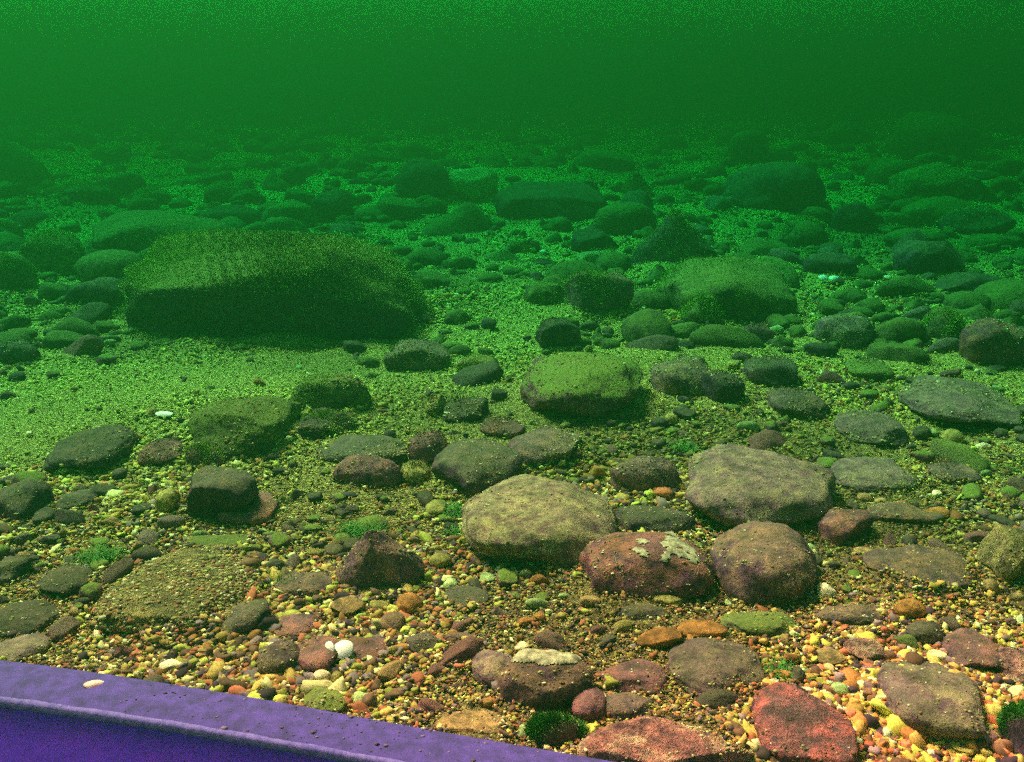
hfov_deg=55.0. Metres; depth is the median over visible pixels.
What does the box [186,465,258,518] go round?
cobble
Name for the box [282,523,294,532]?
pebble
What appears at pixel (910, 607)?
pebble
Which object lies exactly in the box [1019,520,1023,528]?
cobble
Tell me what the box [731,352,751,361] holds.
cobble
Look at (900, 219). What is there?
cobble
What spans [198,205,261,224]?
cobble
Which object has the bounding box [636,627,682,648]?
pebble
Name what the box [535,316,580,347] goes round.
cobble
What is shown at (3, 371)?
pebble
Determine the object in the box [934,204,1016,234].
cobble
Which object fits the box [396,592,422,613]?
pebble
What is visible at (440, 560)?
pebble
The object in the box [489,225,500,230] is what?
cobble
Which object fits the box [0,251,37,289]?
boulder
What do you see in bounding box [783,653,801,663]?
pebble
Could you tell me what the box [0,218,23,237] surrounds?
cobble
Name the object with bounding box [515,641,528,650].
pebble
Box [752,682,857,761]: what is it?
cobble
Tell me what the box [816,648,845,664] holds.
pebble
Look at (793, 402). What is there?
cobble
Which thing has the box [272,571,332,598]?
cobble
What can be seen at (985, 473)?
pebble
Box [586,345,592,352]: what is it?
pebble
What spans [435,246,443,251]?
cobble
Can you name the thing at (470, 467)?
cobble
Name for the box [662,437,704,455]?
algae tuft
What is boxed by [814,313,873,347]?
cobble
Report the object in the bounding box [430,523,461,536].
algae tuft
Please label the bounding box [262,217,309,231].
cobble
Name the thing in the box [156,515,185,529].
cobble
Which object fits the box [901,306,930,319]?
cobble
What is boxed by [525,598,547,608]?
pebble
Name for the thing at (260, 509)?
cobble
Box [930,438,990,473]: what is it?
cobble
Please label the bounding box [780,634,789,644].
pebble
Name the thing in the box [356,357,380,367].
cobble
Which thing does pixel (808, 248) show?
pebble
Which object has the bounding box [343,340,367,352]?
cobble
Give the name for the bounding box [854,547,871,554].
pebble
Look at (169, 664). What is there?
pebble
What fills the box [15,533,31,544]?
cobble
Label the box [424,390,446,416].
cobble
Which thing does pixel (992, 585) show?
pebble
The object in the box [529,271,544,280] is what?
cobble
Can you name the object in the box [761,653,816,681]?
algae tuft
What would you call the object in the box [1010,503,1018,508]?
pebble
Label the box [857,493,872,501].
pebble
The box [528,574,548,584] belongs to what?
pebble
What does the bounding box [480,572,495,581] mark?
pebble
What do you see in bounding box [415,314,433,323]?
cobble
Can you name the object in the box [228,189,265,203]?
cobble
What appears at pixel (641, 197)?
cobble
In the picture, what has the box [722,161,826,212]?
boulder
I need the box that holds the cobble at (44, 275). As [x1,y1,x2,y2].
[37,271,56,279]
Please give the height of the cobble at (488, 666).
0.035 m
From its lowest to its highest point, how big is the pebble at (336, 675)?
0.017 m
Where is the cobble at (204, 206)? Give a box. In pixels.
[196,201,219,209]
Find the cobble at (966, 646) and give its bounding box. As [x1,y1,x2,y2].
[941,627,1003,670]
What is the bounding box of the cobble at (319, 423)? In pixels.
[296,406,355,439]
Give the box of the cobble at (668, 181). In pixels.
[650,177,677,185]
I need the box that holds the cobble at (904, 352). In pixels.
[863,342,929,363]
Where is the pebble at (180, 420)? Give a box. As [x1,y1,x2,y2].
[177,418,185,422]
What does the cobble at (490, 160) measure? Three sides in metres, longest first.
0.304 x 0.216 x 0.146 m
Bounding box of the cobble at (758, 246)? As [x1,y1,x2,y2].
[739,237,777,255]
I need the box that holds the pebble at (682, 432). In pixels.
[677,430,686,435]
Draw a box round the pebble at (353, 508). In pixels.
[345,505,358,512]
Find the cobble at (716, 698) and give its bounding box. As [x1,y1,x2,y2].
[695,689,738,708]
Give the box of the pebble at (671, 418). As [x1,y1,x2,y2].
[665,413,676,423]
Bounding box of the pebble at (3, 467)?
[0,465,9,471]
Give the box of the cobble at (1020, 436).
[1015,434,1023,442]
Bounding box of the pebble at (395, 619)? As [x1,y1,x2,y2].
[381,611,405,630]
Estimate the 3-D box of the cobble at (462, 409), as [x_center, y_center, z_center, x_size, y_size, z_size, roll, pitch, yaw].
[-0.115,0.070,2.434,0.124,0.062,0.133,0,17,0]
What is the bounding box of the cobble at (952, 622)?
[940,616,961,631]
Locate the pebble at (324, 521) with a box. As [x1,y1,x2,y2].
[319,519,327,525]
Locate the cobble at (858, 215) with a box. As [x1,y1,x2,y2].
[830,201,878,231]
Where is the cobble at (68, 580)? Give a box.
[35,564,91,595]
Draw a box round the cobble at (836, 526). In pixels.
[809,507,873,545]
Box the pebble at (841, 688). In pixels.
[830,682,848,696]
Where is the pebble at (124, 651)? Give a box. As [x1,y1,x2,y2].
[113,646,132,657]
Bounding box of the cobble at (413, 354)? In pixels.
[379,337,449,370]
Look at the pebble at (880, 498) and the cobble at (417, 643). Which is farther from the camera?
the pebble at (880, 498)
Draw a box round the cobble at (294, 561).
[285,554,301,568]
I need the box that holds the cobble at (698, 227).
[692,222,712,234]
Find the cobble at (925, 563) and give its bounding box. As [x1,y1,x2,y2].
[863,544,975,595]
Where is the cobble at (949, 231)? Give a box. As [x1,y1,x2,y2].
[941,226,955,236]
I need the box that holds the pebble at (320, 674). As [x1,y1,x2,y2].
[314,669,330,679]
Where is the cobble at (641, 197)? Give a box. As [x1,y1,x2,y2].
[620,190,652,208]
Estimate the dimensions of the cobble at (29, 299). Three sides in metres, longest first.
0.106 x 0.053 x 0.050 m
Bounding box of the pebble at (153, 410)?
[145,407,158,414]
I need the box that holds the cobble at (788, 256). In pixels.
[768,248,803,264]
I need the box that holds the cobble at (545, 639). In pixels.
[533,630,568,651]
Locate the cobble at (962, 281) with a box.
[934,272,1003,291]
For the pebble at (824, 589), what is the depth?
1.57 m
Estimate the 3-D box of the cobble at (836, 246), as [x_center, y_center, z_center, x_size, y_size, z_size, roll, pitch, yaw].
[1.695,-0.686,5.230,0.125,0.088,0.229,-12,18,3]
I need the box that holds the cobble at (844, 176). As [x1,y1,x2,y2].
[829,173,855,179]
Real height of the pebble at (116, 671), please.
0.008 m
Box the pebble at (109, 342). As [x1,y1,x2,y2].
[104,339,114,346]
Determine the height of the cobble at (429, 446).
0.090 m
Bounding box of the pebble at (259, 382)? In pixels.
[254,379,264,385]
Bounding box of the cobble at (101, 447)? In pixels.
[41,424,137,471]
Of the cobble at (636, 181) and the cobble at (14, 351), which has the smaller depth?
the cobble at (14, 351)
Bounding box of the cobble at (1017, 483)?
[1007,477,1023,492]
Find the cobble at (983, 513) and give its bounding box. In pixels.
[976,508,991,518]
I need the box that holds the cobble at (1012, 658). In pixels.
[997,646,1023,682]
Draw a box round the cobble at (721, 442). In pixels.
[715,440,726,445]
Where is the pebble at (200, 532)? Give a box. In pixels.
[193,530,207,535]
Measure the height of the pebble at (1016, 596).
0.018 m
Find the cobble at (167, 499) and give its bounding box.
[155,488,180,513]
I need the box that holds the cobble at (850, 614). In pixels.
[817,603,888,624]
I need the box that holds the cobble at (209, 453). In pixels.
[182,441,223,465]
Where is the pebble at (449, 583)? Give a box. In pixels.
[443,578,456,589]
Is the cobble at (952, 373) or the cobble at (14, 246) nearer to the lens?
the cobble at (952, 373)
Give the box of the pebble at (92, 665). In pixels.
[88,663,99,668]
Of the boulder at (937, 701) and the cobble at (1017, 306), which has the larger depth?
the cobble at (1017, 306)
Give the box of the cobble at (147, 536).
[137,529,159,545]
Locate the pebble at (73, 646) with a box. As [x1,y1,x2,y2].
[69,644,77,649]
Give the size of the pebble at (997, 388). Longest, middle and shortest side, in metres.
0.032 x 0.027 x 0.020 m
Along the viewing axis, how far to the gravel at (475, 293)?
9.63 m
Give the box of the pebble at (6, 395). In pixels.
[0,391,16,399]
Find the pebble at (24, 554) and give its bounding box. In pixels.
[17,551,31,556]
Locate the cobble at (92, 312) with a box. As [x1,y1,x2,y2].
[65,302,112,323]
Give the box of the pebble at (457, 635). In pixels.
[444,632,472,640]
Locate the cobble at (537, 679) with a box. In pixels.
[495,648,593,709]
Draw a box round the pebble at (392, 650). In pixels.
[387,646,398,654]
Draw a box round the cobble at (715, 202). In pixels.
[703,195,739,210]
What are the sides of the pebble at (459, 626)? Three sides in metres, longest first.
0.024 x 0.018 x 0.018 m
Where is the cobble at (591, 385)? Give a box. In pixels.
[519,351,643,418]
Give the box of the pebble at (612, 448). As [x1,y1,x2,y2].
[607,444,617,455]
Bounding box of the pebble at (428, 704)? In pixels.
[418,698,444,714]
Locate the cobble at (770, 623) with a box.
[720,610,800,637]
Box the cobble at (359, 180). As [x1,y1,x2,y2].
[348,177,370,184]
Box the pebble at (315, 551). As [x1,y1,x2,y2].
[307,548,324,556]
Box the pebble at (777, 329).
[770,325,784,334]
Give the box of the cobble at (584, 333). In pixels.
[580,330,591,336]
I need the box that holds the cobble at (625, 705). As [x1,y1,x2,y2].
[605,691,653,718]
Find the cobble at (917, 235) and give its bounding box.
[888,230,928,252]
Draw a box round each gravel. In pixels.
[0,88,1023,323]
[0,291,1023,761]
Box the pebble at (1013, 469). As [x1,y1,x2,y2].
[1010,467,1021,471]
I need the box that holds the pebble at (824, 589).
[816,582,835,597]
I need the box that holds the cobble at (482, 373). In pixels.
[452,361,502,386]
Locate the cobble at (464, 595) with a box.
[443,585,488,607]
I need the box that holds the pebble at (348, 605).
[330,595,364,615]
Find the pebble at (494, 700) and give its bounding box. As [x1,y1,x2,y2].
[480,697,497,707]
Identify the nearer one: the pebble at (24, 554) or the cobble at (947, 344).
the pebble at (24, 554)
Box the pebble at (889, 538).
[883,532,895,545]
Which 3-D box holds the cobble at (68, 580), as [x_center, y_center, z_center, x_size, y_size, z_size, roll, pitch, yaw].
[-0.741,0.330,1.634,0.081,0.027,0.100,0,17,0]
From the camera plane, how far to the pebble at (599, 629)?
1.47 m
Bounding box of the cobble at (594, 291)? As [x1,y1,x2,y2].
[560,268,635,311]
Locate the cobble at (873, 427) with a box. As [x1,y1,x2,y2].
[834,409,908,447]
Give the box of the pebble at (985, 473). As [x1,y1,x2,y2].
[980,470,992,476]
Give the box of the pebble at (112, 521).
[103,517,120,526]
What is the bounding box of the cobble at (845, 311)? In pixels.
[837,310,856,313]
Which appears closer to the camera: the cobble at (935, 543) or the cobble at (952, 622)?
the cobble at (952, 622)
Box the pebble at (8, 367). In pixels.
[3,365,12,369]
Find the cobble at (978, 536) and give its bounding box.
[963,530,989,543]
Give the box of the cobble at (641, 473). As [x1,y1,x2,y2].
[609,456,681,493]
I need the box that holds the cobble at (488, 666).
[471,649,512,687]
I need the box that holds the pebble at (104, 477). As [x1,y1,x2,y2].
[99,475,109,480]
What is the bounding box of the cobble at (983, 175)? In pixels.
[967,171,996,180]
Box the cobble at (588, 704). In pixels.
[571,685,605,723]
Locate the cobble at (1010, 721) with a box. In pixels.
[991,696,1023,756]
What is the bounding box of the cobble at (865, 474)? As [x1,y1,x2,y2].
[830,456,919,493]
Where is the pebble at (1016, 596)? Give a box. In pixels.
[1007,592,1023,601]
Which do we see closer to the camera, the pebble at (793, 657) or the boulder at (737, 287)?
the pebble at (793, 657)
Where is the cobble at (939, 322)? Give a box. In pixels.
[920,305,969,338]
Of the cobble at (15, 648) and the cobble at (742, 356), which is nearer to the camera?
the cobble at (15, 648)
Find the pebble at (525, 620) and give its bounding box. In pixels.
[517,616,535,626]
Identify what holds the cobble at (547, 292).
on the riverbed
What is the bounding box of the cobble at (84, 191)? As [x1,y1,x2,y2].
[56,180,120,202]
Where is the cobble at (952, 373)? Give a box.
[936,369,961,376]
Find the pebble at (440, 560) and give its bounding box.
[429,553,451,567]
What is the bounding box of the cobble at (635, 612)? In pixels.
[619,604,668,620]
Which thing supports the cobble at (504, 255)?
on the riverbed
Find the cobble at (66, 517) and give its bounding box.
[54,509,84,527]
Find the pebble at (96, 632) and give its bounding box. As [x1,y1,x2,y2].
[93,630,101,637]
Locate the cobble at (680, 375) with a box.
[650,352,710,396]
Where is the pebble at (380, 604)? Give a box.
[369,600,389,608]
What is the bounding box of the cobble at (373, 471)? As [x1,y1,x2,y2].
[331,454,401,487]
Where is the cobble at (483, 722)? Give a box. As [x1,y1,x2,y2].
[435,710,514,734]
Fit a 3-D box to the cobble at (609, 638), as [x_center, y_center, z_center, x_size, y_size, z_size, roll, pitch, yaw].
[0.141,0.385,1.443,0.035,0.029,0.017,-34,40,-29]
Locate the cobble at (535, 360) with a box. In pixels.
[532,357,545,365]
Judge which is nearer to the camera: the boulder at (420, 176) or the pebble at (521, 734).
the pebble at (521, 734)
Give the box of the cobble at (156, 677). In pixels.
[144,674,164,682]
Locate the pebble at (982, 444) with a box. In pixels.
[975,442,991,448]
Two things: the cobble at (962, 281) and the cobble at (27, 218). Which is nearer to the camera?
the cobble at (962, 281)
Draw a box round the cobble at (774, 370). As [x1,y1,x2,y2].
[741,353,799,387]
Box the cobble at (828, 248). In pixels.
[817,246,835,252]
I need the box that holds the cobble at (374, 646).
[352,636,387,660]
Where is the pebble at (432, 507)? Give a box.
[425,499,445,515]
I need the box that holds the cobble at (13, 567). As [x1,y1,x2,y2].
[0,556,31,584]
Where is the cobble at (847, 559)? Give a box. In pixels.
[843,556,851,563]
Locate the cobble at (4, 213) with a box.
[0,209,9,217]
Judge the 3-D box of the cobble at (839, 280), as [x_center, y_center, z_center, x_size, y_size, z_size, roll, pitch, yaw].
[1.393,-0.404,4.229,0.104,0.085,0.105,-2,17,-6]
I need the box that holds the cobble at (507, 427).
[479,415,525,438]
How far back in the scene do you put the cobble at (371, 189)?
7.49 m
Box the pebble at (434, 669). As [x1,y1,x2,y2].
[428,663,446,677]
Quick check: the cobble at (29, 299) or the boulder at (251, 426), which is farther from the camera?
the cobble at (29, 299)
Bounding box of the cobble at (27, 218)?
[9,210,47,226]
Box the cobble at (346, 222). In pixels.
[336,221,354,224]
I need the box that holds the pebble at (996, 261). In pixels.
[992,258,1004,265]
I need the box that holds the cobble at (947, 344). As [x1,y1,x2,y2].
[926,337,958,352]
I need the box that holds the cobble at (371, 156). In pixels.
[353,151,403,162]
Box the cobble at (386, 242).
[377,239,392,244]
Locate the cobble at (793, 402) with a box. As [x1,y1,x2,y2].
[765,386,829,417]
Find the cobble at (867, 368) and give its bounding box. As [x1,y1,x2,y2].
[843,356,894,381]
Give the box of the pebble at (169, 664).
[158,659,180,670]
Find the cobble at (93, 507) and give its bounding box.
[87,503,99,513]
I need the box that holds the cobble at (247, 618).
[221,599,269,633]
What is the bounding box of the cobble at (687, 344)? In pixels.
[678,339,694,348]
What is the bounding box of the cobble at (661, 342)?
[625,334,678,350]
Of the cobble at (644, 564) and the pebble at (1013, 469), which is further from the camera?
the pebble at (1013, 469)
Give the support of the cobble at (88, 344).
on the riverbed
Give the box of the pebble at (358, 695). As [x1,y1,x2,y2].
[353,691,367,702]
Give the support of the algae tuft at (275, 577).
on the riverbed
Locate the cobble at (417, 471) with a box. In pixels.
[401,458,430,484]
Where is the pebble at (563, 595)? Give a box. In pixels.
[558,593,567,599]
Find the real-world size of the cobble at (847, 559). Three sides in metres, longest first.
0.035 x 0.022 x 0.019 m
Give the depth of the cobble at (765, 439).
2.23 m
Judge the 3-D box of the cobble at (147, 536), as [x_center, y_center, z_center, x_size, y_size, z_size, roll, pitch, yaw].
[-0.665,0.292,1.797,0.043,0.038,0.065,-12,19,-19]
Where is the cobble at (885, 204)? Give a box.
[874,200,891,208]
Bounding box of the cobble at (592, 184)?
[583,181,598,189]
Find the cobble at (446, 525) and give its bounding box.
[443,522,458,529]
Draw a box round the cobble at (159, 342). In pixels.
[153,338,176,345]
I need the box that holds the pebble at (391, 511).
[381,508,397,514]
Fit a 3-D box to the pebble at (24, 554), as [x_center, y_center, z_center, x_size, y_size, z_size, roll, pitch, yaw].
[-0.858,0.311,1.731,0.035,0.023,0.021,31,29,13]
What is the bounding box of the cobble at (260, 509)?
[216,491,278,525]
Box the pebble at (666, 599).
[651,594,681,606]
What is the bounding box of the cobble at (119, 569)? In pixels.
[101,558,133,583]
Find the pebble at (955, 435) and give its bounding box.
[941,429,964,443]
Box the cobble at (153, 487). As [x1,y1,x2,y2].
[147,484,160,494]
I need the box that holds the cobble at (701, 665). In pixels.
[668,637,764,695]
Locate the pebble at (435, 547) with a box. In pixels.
[428,545,442,552]
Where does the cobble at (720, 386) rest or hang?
on the riverbed
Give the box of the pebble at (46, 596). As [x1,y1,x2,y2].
[43,593,54,601]
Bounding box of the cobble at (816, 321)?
[812,312,869,327]
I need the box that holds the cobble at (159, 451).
[137,435,182,465]
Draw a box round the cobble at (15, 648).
[0,632,51,661]
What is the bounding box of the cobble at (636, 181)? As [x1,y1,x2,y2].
[620,172,654,195]
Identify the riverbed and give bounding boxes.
[0,101,1023,761]
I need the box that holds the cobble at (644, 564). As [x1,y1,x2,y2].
[579,531,713,600]
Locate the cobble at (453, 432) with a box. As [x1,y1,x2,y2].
[446,430,462,434]
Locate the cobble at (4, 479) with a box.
[0,475,12,485]
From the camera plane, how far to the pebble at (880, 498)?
1.96 m
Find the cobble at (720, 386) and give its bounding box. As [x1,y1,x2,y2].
[700,369,746,402]
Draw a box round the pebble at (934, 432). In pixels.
[931,429,938,435]
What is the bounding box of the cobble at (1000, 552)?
[976,524,1023,584]
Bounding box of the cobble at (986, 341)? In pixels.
[958,317,1023,366]
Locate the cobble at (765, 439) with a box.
[748,430,786,450]
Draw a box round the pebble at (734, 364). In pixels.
[727,360,740,369]
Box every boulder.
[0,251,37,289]
[18,228,86,274]
[87,210,236,252]
[92,547,260,633]
[116,226,429,339]
[187,394,303,459]
[395,157,451,198]
[448,167,498,200]
[461,474,616,566]
[494,181,609,220]
[630,204,718,263]
[651,254,798,321]
[685,444,835,525]
[710,520,816,605]
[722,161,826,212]
[877,659,989,741]
[888,161,998,201]
[896,375,1023,426]
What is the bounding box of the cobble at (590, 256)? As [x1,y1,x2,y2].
[575,249,608,263]
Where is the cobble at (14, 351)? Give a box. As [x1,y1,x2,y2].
[0,337,41,364]
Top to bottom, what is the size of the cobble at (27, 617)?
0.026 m
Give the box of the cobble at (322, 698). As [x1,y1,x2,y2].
[303,686,346,712]
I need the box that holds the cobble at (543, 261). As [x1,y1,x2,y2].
[534,258,556,265]
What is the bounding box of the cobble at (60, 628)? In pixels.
[47,616,81,641]
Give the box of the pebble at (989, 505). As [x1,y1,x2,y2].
[984,502,993,507]
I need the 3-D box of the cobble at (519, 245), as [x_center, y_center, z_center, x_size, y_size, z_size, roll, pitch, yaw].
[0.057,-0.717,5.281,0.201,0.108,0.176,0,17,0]
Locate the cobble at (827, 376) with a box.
[816,370,844,384]
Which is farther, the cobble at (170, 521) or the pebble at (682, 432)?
the pebble at (682, 432)
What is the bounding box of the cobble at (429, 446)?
[407,428,449,464]
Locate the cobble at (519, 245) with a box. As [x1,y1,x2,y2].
[505,239,540,252]
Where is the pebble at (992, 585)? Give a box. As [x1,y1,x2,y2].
[982,578,999,594]
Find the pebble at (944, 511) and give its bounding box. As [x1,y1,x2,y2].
[923,506,949,515]
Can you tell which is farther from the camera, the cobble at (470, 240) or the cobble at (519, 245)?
the cobble at (470, 240)
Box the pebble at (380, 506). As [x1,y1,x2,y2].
[376,504,384,509]
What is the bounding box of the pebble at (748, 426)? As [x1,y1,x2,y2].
[736,421,759,431]
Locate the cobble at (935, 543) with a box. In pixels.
[926,538,951,550]
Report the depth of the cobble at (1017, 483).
2.03 m
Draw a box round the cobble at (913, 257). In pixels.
[892,240,965,274]
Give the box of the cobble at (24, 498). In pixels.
[0,478,53,522]
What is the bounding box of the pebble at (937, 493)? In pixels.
[932,490,941,496]
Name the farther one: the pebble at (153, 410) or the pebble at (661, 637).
the pebble at (153, 410)
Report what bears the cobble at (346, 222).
on the riverbed
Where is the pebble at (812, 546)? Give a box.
[808,543,816,551]
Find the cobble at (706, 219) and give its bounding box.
[698,215,712,223]
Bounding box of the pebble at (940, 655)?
[927,649,947,659]
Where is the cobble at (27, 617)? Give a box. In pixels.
[0,599,60,637]
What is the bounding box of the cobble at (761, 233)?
[754,231,768,237]
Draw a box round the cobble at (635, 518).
[614,505,695,532]
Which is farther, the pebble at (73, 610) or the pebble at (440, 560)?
the pebble at (440, 560)
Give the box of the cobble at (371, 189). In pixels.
[366,186,376,191]
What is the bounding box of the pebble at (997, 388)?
[992,385,1005,392]
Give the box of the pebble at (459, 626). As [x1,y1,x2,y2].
[451,621,466,631]
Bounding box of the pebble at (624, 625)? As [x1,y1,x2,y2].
[613,619,634,632]
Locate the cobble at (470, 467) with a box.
[431,438,523,495]
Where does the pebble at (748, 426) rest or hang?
on the riverbed
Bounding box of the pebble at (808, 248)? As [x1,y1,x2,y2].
[803,245,819,251]
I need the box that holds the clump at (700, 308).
[677,292,725,324]
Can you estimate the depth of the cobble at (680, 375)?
2.65 m
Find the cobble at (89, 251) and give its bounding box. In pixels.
[85,249,100,254]
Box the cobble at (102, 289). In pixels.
[64,275,126,306]
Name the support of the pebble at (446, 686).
on the riverbed
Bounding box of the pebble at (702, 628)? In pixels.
[677,619,727,637]
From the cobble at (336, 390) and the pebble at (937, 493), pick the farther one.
the cobble at (336, 390)
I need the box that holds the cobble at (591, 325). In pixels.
[579,321,599,330]
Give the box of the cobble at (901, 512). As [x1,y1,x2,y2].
[867,501,938,525]
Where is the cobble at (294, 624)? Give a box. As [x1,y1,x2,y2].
[274,614,319,636]
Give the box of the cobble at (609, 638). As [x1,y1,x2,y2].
[599,632,615,648]
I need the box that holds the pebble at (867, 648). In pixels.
[843,637,886,659]
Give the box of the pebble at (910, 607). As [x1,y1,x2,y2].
[894,598,925,618]
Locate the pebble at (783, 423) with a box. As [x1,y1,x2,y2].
[778,421,787,426]
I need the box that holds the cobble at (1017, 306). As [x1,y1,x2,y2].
[1009,300,1023,314]
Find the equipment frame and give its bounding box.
[0,660,623,761]
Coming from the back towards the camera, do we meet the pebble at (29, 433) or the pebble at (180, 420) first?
the pebble at (180, 420)
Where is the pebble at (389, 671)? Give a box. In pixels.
[377,660,403,680]
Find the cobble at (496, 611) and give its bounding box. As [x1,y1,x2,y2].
[490,606,506,617]
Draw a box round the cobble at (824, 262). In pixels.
[802,250,858,273]
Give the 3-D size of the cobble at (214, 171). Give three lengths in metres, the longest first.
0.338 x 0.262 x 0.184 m
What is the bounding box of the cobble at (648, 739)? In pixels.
[577,716,755,761]
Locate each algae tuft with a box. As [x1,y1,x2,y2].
[63,540,130,571]
[255,566,299,590]
[308,514,388,538]
[423,500,462,522]
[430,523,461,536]
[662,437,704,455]
[701,521,731,532]
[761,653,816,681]
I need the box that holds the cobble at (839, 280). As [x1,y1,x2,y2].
[827,277,844,285]
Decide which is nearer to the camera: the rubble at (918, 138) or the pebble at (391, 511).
the pebble at (391, 511)
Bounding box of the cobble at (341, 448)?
[315,435,408,462]
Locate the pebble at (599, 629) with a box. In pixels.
[590,625,606,634]
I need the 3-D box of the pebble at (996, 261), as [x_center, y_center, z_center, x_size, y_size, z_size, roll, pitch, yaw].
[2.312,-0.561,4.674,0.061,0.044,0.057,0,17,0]
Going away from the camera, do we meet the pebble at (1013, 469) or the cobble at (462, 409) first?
the pebble at (1013, 469)
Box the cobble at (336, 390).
[289,371,371,408]
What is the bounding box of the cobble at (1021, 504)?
[1019,500,1023,510]
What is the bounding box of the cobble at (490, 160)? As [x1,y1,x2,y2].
[478,154,505,167]
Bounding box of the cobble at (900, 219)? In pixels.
[881,212,917,227]
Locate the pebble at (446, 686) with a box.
[442,683,449,691]
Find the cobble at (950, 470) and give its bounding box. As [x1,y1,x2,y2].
[926,456,981,483]
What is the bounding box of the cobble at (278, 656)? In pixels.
[256,638,299,673]
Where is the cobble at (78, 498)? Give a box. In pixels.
[56,488,97,509]
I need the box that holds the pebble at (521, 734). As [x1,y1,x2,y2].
[519,724,526,737]
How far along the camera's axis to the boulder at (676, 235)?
4.68 m
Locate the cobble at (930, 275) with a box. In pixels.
[918,272,936,279]
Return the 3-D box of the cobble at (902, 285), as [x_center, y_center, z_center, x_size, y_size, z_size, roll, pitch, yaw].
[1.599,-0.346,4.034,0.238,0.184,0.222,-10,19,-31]
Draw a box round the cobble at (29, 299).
[23,295,40,305]
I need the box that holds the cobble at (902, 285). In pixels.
[875,275,934,297]
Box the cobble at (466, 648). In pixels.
[438,636,485,666]
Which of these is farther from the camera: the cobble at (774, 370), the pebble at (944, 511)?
the cobble at (774, 370)
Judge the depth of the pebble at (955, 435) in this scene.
2.30 m
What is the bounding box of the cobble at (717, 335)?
[689,324,765,347]
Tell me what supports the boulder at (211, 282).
on the riverbed
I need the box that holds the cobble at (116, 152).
[100,144,133,162]
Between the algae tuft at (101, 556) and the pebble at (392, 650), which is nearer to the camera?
the pebble at (392, 650)
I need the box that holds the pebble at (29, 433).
[26,431,32,435]
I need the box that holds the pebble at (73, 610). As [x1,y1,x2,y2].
[66,606,78,615]
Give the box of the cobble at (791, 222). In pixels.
[777,215,827,237]
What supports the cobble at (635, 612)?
on the riverbed
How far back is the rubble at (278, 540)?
2.00 m
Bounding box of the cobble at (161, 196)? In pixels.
[127,186,171,203]
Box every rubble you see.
[0,108,1023,355]
[0,283,1023,604]
[0,284,1023,609]
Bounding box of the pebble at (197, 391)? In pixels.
[194,389,199,395]
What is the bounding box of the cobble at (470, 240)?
[464,238,479,243]
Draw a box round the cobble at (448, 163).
[437,160,458,166]
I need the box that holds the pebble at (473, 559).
[470,556,478,566]
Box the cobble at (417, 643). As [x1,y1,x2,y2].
[406,632,443,652]
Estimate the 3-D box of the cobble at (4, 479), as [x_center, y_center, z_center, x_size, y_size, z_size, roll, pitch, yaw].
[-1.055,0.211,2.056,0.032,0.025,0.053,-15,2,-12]
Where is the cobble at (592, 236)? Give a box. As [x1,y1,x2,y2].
[570,224,619,252]
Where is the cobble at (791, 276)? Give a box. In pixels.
[763,256,799,288]
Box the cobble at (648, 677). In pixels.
[600,659,666,695]
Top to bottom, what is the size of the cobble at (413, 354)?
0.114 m
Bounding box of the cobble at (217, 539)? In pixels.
[186,534,258,547]
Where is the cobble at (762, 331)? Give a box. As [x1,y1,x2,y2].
[741,321,774,340]
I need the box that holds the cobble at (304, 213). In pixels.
[261,198,318,227]
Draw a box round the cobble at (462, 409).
[441,396,488,422]
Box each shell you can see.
[83,680,103,687]
[155,411,173,416]
[325,640,353,659]
[818,275,837,280]
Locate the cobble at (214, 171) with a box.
[201,167,227,176]
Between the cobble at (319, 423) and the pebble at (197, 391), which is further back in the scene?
the pebble at (197, 391)
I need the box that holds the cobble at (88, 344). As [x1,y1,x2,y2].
[61,334,103,355]
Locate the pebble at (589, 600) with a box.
[579,595,600,606]
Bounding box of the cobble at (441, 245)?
[432,243,444,248]
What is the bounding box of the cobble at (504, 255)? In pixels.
[484,250,519,261]
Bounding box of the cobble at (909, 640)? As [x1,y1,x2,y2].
[894,634,918,648]
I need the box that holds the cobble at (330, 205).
[309,189,353,222]
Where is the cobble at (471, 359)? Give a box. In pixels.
[455,352,498,370]
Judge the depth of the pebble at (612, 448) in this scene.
2.21 m
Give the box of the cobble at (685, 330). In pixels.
[671,322,699,337]
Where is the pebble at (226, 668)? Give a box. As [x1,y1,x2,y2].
[223,666,231,671]
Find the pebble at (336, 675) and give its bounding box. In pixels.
[331,670,341,681]
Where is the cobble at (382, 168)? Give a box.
[373,165,387,172]
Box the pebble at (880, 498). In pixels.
[874,497,887,502]
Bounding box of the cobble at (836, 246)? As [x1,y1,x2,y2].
[820,242,842,252]
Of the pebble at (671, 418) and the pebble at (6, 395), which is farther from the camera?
the pebble at (6, 395)
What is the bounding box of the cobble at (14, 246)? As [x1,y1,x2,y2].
[0,242,20,251]
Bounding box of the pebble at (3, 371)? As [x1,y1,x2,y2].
[0,369,6,375]
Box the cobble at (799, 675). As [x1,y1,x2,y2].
[790,666,804,683]
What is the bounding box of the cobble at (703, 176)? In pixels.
[696,174,714,178]
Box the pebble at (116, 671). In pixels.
[111,669,120,673]
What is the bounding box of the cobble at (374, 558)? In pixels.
[336,530,424,587]
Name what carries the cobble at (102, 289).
on the riverbed
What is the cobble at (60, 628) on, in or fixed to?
on the riverbed
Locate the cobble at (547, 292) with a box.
[523,280,564,303]
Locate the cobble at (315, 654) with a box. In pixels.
[296,635,338,672]
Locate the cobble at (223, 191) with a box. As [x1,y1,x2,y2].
[201,179,249,202]
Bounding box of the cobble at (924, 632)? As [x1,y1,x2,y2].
[905,620,944,646]
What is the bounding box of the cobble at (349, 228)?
[329,224,358,234]
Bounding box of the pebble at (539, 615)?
[534,611,545,620]
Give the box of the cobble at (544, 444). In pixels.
[506,425,582,466]

